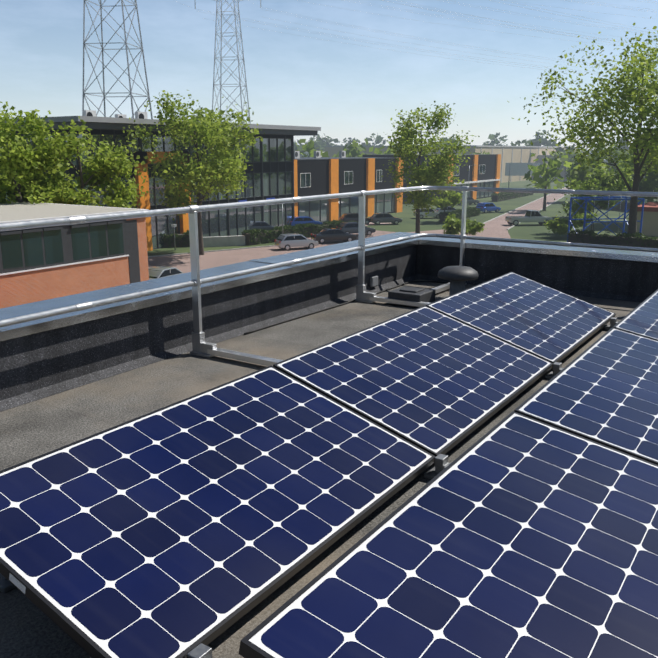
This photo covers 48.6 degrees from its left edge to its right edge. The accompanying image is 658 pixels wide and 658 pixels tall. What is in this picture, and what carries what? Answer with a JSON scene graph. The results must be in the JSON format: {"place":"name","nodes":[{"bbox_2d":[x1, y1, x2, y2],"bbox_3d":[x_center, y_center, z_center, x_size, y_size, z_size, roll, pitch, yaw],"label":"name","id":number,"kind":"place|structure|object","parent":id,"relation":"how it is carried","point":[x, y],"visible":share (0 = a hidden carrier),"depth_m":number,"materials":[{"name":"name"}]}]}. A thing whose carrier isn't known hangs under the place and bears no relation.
{"place":"outdoors","nodes":[
{"label":"outdoors","id":0,"kind":"place"},
{"bbox_2d":[0,0,657,149],"label":"sky","id":1,"kind":"structure","parent":0,"point":[353,90],"materials":[{"name":"blue"}]},
{"bbox_2d":[147,152,657,255],"bbox_3d":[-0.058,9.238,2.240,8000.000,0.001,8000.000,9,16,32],"label":"ground grass","id":2,"kind":"structure","parent":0,"point":[531,231],"depth_m":98.92,"materials":[{"name":"green plant"}]},
{"bbox_2d":[5,137,55,201],"bbox_3d":[-21.121,-8.315,49.699,6.052,11.528,4.612,-12,19,-41],"label":"tree","id":3,"kind":"object","parent":2,"relation":"on","point":[19,192],"visible":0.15,"depth_m":48.98,"materials":[{"name":"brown plant"}]},
{"bbox_2d":[0,101,73,203],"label":"tree foliage","id":4,"kind":"object","parent":3,"relation":"on","point":[25,163],"visible":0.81,"depth_m":47.93,"materials":[{"name":"green plant"}]},
{"bbox_2d":[0,201,148,308],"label":"building","id":5,"kind":"structure","parent":2,"relation":"on","point":[43,263],"depth_m":39.73,"materials":[{"name":"orange brick"}]},
{"bbox_2d":[82,0,152,118],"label":"pylon","id":6,"kind":"object","parent":2,"relation":"on","point":[131,96],"visible":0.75,"depth_m":117.40,"materials":[{"name":"metal"}]},
{"bbox_2d":[176,0,656,76],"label":"power line conductors","id":7,"kind":"object","parent":6,"relation":"attached to","point":[481,23],"visible":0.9,"depth_m":203.88,"materials":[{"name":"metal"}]},
{"bbox_2d":[0,110,320,250],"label":"office building","id":8,"kind":"structure","parent":2,"relation":"on","point":[270,175],"depth_m":77.70,"materials":[{"name":"black glass"}]},
{"bbox_2d":[161,230,189,247],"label":"hedge","id":9,"kind":"object","parent":2,"relation":"on","point":[176,236],"depth_m":73.45,"materials":[{"name":"green plant"}]},
{"bbox_2d":[148,245,274,257],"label":"curb","id":10,"kind":"structure","parent":2,"relation":"on","point":[212,251],"depth_m":70.57,"materials":[{"name":"concrete"}]},
{"bbox_2d":[203,235,244,246],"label":"gabion wall","id":11,"kind":"structure","parent":2,"relation":"on","point":[222,241],"depth_m":74.10,"materials":[{"name":"concrete"}]},
{"bbox_2d":[195,0,260,123],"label":"pylon","id":12,"kind":"object","parent":2,"relation":"on","point":[221,61],"visible":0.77,"depth_m":186.33,"materials":[{"name":"metal"}]},
{"bbox_2d":[241,224,303,244],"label":"hedge","id":13,"kind":"object","parent":2,"relation":"on","point":[254,231],"visible":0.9,"depth_m":77.07,"materials":[{"name":"green plant"}]},
{"bbox_2d":[295,220,356,236],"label":"hedge","id":14,"kind":"object","parent":2,"relation":"on","point":[323,225],"visible":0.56,"depth_m":82.57,"materials":[{"name":"green plant"}]},
{"bbox_2d":[294,151,403,222],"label":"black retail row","id":15,"kind":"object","parent":2,"relation":"on","point":[317,174],"visible":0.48,"depth_m":101.47,"materials":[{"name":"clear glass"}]},
{"bbox_2d":[148,194,563,272],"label":"road","id":16,"kind":"structure","parent":2,"relation":"on","point":[498,227],"depth_m":70.49,"materials":[{"name":"grey asphalt"}]},
{"bbox_2d":[47,145,131,204],"bbox_3d":[-17.529,-8.928,52.627,6.329,11.291,5.036,-2,14,-9],"label":"tree","id":17,"kind":"object","parent":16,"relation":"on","point":[79,172],"visible":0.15,"depth_m":52.01,"materials":[{"name":"brown plant"}]},
{"bbox_2d":[9,111,148,208],"bbox_3d":[-17.813,-10.672,52.217,9.453,9.414,7.649,-2,14,-6],"label":"tree foliage","id":18,"kind":"object","parent":17,"relation":"attached to","point":[69,193],"visible":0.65,"depth_m":52.07,"materials":[{"name":"green plant"}]},
{"bbox_2d":[148,266,182,279],"bbox_3d":[-11.726,-3.671,51.737,1.744,1.495,4.615,8,16,30],"label":"silver car","id":19,"kind":"object","parent":16,"relation":"on","point":[155,272],"visible":0.27,"depth_m":50.89,"materials":[{"name":"grey paint"}]},
{"bbox_2d":[123,90,264,254],"bbox_3d":[-11.004,-14.336,67.248,11.928,14.836,13.880,9,16,32],"label":"tree","id":20,"kind":"object","parent":16,"relation":"on","point":[209,134],"depth_m":64.62,"materials":[{"name":"green plant"}]},
{"bbox_2d":[275,233,318,250],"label":"silver hatchback car","id":21,"kind":"object","parent":16,"relation":"on","point":[287,241],"visible":1,"depth_m":71.38,"materials":[{"name":"grey paint"}]},
{"bbox_2d":[301,223,340,237],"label":"hedge","id":22,"kind":"object","parent":16,"relation":"on","point":[310,231],"depth_m":81.97,"materials":[{"name":"green plant"}]},
{"bbox_2d":[311,228,356,243],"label":"black sedan car","id":23,"kind":"object","parent":16,"relation":"on","point":[326,234],"visible":1,"depth_m":76.63,"materials":[{"name":"black paint"}]},
{"bbox_2d":[337,222,375,234],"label":"dark hatchback","id":24,"kind":"object","parent":16,"relation":"on","point":[349,227],"visible":0.69,"depth_m":83.08,"materials":[{"name":"grey paint"}]},
{"bbox_2d":[381,100,479,232],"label":"tree","id":25,"kind":"object","parent":16,"relation":"on","point":[409,148],"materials":[{"name":"green plant"}]},
{"bbox_2d":[171,165,550,249],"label":"street lamp posts","id":26,"kind":"object","parent":2,"relation":"on","point":[174,225],"visible":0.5,"depth_m":77.22,"materials":[{"name":"metal"}]},
{"bbox_2d":[365,222,388,225],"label":"office forecourt","id":27,"kind":"structure","parent":2,"relation":"on","point":[370,223],"depth_m":97.52,"materials":[{"name":"beige concrete"}]},
{"bbox_2d":[250,221,278,230],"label":"dark car","id":28,"kind":"object","parent":27,"relation":"on","point":[263,225],"visible":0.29,"depth_m":84.38,"materials":[{"name":"grey paint"}]},
{"bbox_2d":[291,216,322,226],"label":"blue car","id":29,"kind":"object","parent":27,"relation":"on","point":[301,219],"visible":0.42,"depth_m":90.41,"materials":[{"name":"blue paint"}]},
{"bbox_2d":[339,213,370,224],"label":"car","id":30,"kind":"object","parent":27,"relation":"on","point":[347,217],"visible":0.67,"depth_m":95.44,"materials":[{"name":"black paint"}]},
{"bbox_2d":[370,213,401,224],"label":"car","id":31,"kind":"object","parent":2,"relation":"on","point":[377,218],"visible":0.98,"depth_m":95.44,"materials":[{"name":"grey paint"}]},
{"bbox_2d":[295,138,489,156],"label":"tree belt","id":32,"kind":"object","parent":2,"relation":"on","point":[310,149],"visible":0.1,"depth_m":154.94,"materials":[{"name":"green plant"}]},
{"bbox_2d":[413,208,439,218],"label":"white car","id":33,"kind":"object","parent":2,"relation":"on","point":[430,214],"visible":0.62,"depth_m":104.20,"materials":[{"name":"white paint"}]},
{"bbox_2d":[363,149,500,201],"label":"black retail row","id":34,"kind":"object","parent":2,"relation":"on","point":[483,170],"visible":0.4,"depth_m":143.93,"materials":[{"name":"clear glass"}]},
{"bbox_2d":[435,206,455,211],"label":"silver car","id":35,"kind":"object","parent":2,"relation":"on","point":[448,209],"visible":0.21,"depth_m":107.35,"materials":[{"name":"grey paint"}]},
{"bbox_2d":[441,190,450,220],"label":"tree","id":36,"kind":"object","parent":2,"relation":"on","point":[444,207],"visible":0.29,"depth_m":98.31,"materials":[{"name":"brown plant"}]},
{"bbox_2d":[430,190,462,208],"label":"shrub","id":37,"kind":"object","parent":2,"relation":"on","point":[453,199],"visible":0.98,"depth_m":97.14,"materials":[{"name":"green plant"}]},
{"bbox_2d":[324,145,577,182],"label":"beige warehouse","id":38,"kind":"structure","parent":2,"relation":"on","point":[515,154],"depth_m":224.70,"materials":[{"name":"concrete"}]},
{"bbox_2d":[438,206,480,221],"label":"street hedge","id":39,"kind":"object","parent":2,"relation":"on","point":[468,210],"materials":[{"name":"green plant"}]},
{"bbox_2d":[295,130,629,153],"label":"trees","id":40,"kind":"object","parent":2,"relation":"on","point":[492,137],"visible":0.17,"depth_m":296.55,"materials":[{"name":"green plant"}]},
{"bbox_2d":[458,196,478,204],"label":"grey car","id":41,"kind":"object","parent":2,"relation":"on","point":[470,200],"visible":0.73,"depth_m":130.31,"materials":[{"name":"grey paint"}]},
{"bbox_2d":[300,152,656,179],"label":"distant trees","id":42,"kind":"object","parent":2,"relation":"on","point":[540,157],"visible":0.04,"depth_m":243.10,"materials":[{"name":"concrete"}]},
{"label":"tree trunks","id":43,"kind":"object","parent":42,"relation":"on","visible":0},
{"bbox_2d":[294,137,579,154],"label":"trees","id":44,"kind":"object","parent":43,"relation":"on","point":[519,142],"visible":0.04,"depth_m":237.39,"materials":[{"name":"green plant"}]},
{"bbox_2d":[476,202,500,212],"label":"blue car","id":45,"kind":"object","parent":2,"relation":"on","point":[484,207],"visible":0.79,"depth_m":113.58,"materials":[{"name":"blue paint"}]},
{"bbox_2d":[491,188,533,201],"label":"street hedge","id":46,"kind":"object","parent":2,"relation":"on","point":[503,194],"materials":[{"name":"green plant"}]},
{"bbox_2d":[505,163,540,188],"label":"roadside billboard","id":47,"kind":"object","parent":2,"relation":"on","point":[516,169],"visible":0.58,"depth_m":172.47,"materials":[{"name":"metal"}]},
{"bbox_2d":[483,187,565,223],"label":"road kerb","id":48,"kind":"structure","parent":2,"relation":"on","point":[514,209],"depth_m":117.19,"materials":[{"name":"concrete"}]},
{"bbox_2d":[505,210,552,225],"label":"white pickup","id":49,"kind":"object","parent":2,"relation":"on","point":[534,216],"visible":0.83,"depth_m":94.43,"materials":[{"name":"grey paint"}]},
{"bbox_2d":[507,194,567,229],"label":"road kerb","id":50,"kind":"structure","parent":2,"relation":"on","point":[539,210],"depth_m":125.56,"materials":[{"name":"concrete"}]},
{"bbox_2d":[549,149,580,169],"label":"tree foliage","id":51,"kind":"object","parent":2,"relation":"on","point":[570,156],"visible":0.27,"depth_m":228.69,"materials":[{"name":"green plant"}]},
{"bbox_2d":[544,211,598,235],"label":"bush","id":52,"kind":"object","parent":2,"relation":"on","point":[559,226],"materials":[{"name":"green plant"}]},
{"bbox_2d":[508,17,657,236],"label":"tree","id":53,"kind":"object","parent":2,"relation":"on","point":[646,91],"depth_m":68.29,"materials":[{"name":"green plant"}]},
{"bbox_2d":[566,153,611,176],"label":"tree","id":54,"kind":"object","parent":2,"relation":"on","point":[572,167],"visible":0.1,"depth_m":135.84,"materials":[{"name":"green plant"}]},
{"bbox_2d":[523,151,657,210],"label":"verge trees","id":55,"kind":"object","parent":2,"relation":"on","point":[544,172],"materials":[{"name":"green plant"}]},
{"bbox_2d":[554,163,641,230],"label":"tree","id":56,"kind":"object","parent":2,"relation":"on","point":[612,182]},
{"bbox_2d":[567,195,644,241],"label":"metal frame","id":57,"kind":"object","parent":2,"relation":"on","point":[622,198],"visible":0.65,"depth_m":75.64,"materials":[{"name":"paint"}]},
{"bbox_2d":[567,229,657,247],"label":"hedge","id":58,"kind":"object","parent":2,"relation":"on","point":[587,241],"depth_m":71.14,"materials":[{"name":"green plant"}]},
{"bbox_2d":[591,200,656,211],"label":"lawn hedge","id":59,"kind":"object","parent":2,"relation":"on","point":[618,205],"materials":[{"name":"green plant"}]},
{"bbox_2d":[622,136,657,202],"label":"tree","id":60,"kind":"object","parent":2,"relation":"on","point":[645,187],"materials":[{"name":"green plant"}]},
{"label":"tree trunk","id":61,"kind":"object","parent":2,"relation":"on","visible":0},
{"bbox_2d":[596,144,626,171],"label":"tree foliage","id":62,"kind":"object","parent":61,"relation":"attached to","point":[619,152],"visible":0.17,"depth_m":171.38,"materials":[{"name":"green plant"}]},
{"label":"tree trunks","id":63,"kind":"object","parent":2,"relation":"on","visible":0},
{"bbox_2d":[294,138,366,150],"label":"tree belt","id":64,"kind":"object","parent":63,"relation":"on","point":[320,144],"visible":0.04,"depth_m":278.39,"materials":[{"name":"green plant"}]},
{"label":"tree trunk","id":65,"kind":"object","parent":2,"relation":"on","visible":0},
{"bbox_2d":[15,130,68,175],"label":"tree foliage","id":66,"kind":"object","parent":65,"relation":"attached to","point":[34,145],"visible":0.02,"depth_m":65.97,"materials":[{"name":"green plant"}]},
{"bbox_2d":[637,202,657,235],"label":"building","id":67,"kind":"structure","parent":0,"point":[650,221],"depth_m":83.39,"materials":[{"name":"tile"}]},
{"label":"building walls","id":68,"kind":"object","parent":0,"visible":0},
{"bbox_2d":[0,279,641,657],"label":"roof deck","id":69,"kind":"structure","parent":68,"relation":"on","point":[28,431],"depth_m":4.36,"materials":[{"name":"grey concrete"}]},
{"bbox_2d":[0,317,617,657],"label":"clamps","id":70,"kind":"object","parent":69,"relation":"on","point":[201,650],"visible":0.25,"depth_m":3.42,"materials":[{"name":"metal"}]},
{"bbox_2d":[68,186,573,357],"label":"fittings","id":71,"kind":"object","parent":69,"relation":"on","point":[200,346],"visible":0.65,"depth_m":5.51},
{"bbox_2d":[0,244,657,411],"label":"parapet wall","id":72,"kind":"structure","parent":69,"relation":"on","point":[38,366],"depth_m":6.21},
{"bbox_2d":[0,232,657,340],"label":"parapet coping","id":73,"kind":"object","parent":72,"relation":"on","point":[40,325],"visible":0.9,"depth_m":6.18,"materials":[{"name":"metal"}]},
{"bbox_2d":[370,276,377,286],"bbox_3d":[0.490,-0.519,7.932,0.040,0.110,0.130,9,16,32],"label":"junction box","id":74,"kind":"object","parent":72,"relation":"attached to","point":[373,281],"visible":1,"depth_m":7.89,"materials":[{"name":"grey plastic"}]},
{"bbox_2d":[0,272,657,657],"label":"solar panel frames","id":75,"kind":"structure","parent":69,"relation":"on","point":[72,630],"depth_m":2.83,"materials":[{"name":"metal"}]},
{"bbox_2d":[9,573,25,593],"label":"pv module labels","id":76,"kind":"object","parent":75,"relation":"attached to","point":[17,583],"visible":1,"depth_m":2.20,"materials":[{"name":"white paper"}]},
{"bbox_2d":[0,273,657,657],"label":"pv module backsheets","id":77,"kind":"object","parent":75,"relation":"in","point":[254,639],"visible":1,"depth_m":2.66,"materials":[{"name":"white plastic"}]},
{"bbox_2d":[0,273,657,657],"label":"solar cells","id":78,"kind":"object","parent":77,"relation":"on","point":[294,633],"visible":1,"depth_m":2.61,"materials":[{"name":"blue glass"}]},
{"bbox_2d":[0,186,657,365],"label":"guard rail tubes","id":79,"kind":"object","parent":69,"relation":"on","point":[196,295],"visible":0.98,"depth_m":5.80,"materials":[{"name":"metal"}]},
{"bbox_2d":[244,281,448,334],"bbox_3d":[0.423,-0.238,7.238,0.619,0.014,3.208,9,16,32],"label":"conductor cable","id":80,"kind":"object","parent":69,"relation":"on","point":[333,307],"visible":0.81,"depth_m":7.01,"materials":[{"name":"rubber"}]},
{"bbox_2d":[388,286,435,307],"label":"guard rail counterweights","id":81,"kind":"object","parent":69,"relation":"on","point":[415,294],"visible":0.27,"depth_m":7.25,"materials":[{"name":"grey plastic"}]},
{"bbox_2d":[438,266,478,297],"bbox_3d":[1.327,-0.473,7.512,0.420,0.350,0.420,9,16,32],"label":"roof vent","id":82,"kind":"object","parent":69,"relation":"on","point":[458,277],"visible":0.73,"depth_m":7.38,"materials":[{"name":"grey metal"}]},
{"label":"bush trunk","id":83,"kind":"object","parent":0,"visible":0},
{"bbox_2d":[442,213,486,234],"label":"bush","id":84,"kind":"object","parent":83,"relation":"attached to","point":[453,226],"visible":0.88,"depth_m":78.63,"materials":[{"name":"green plant"}]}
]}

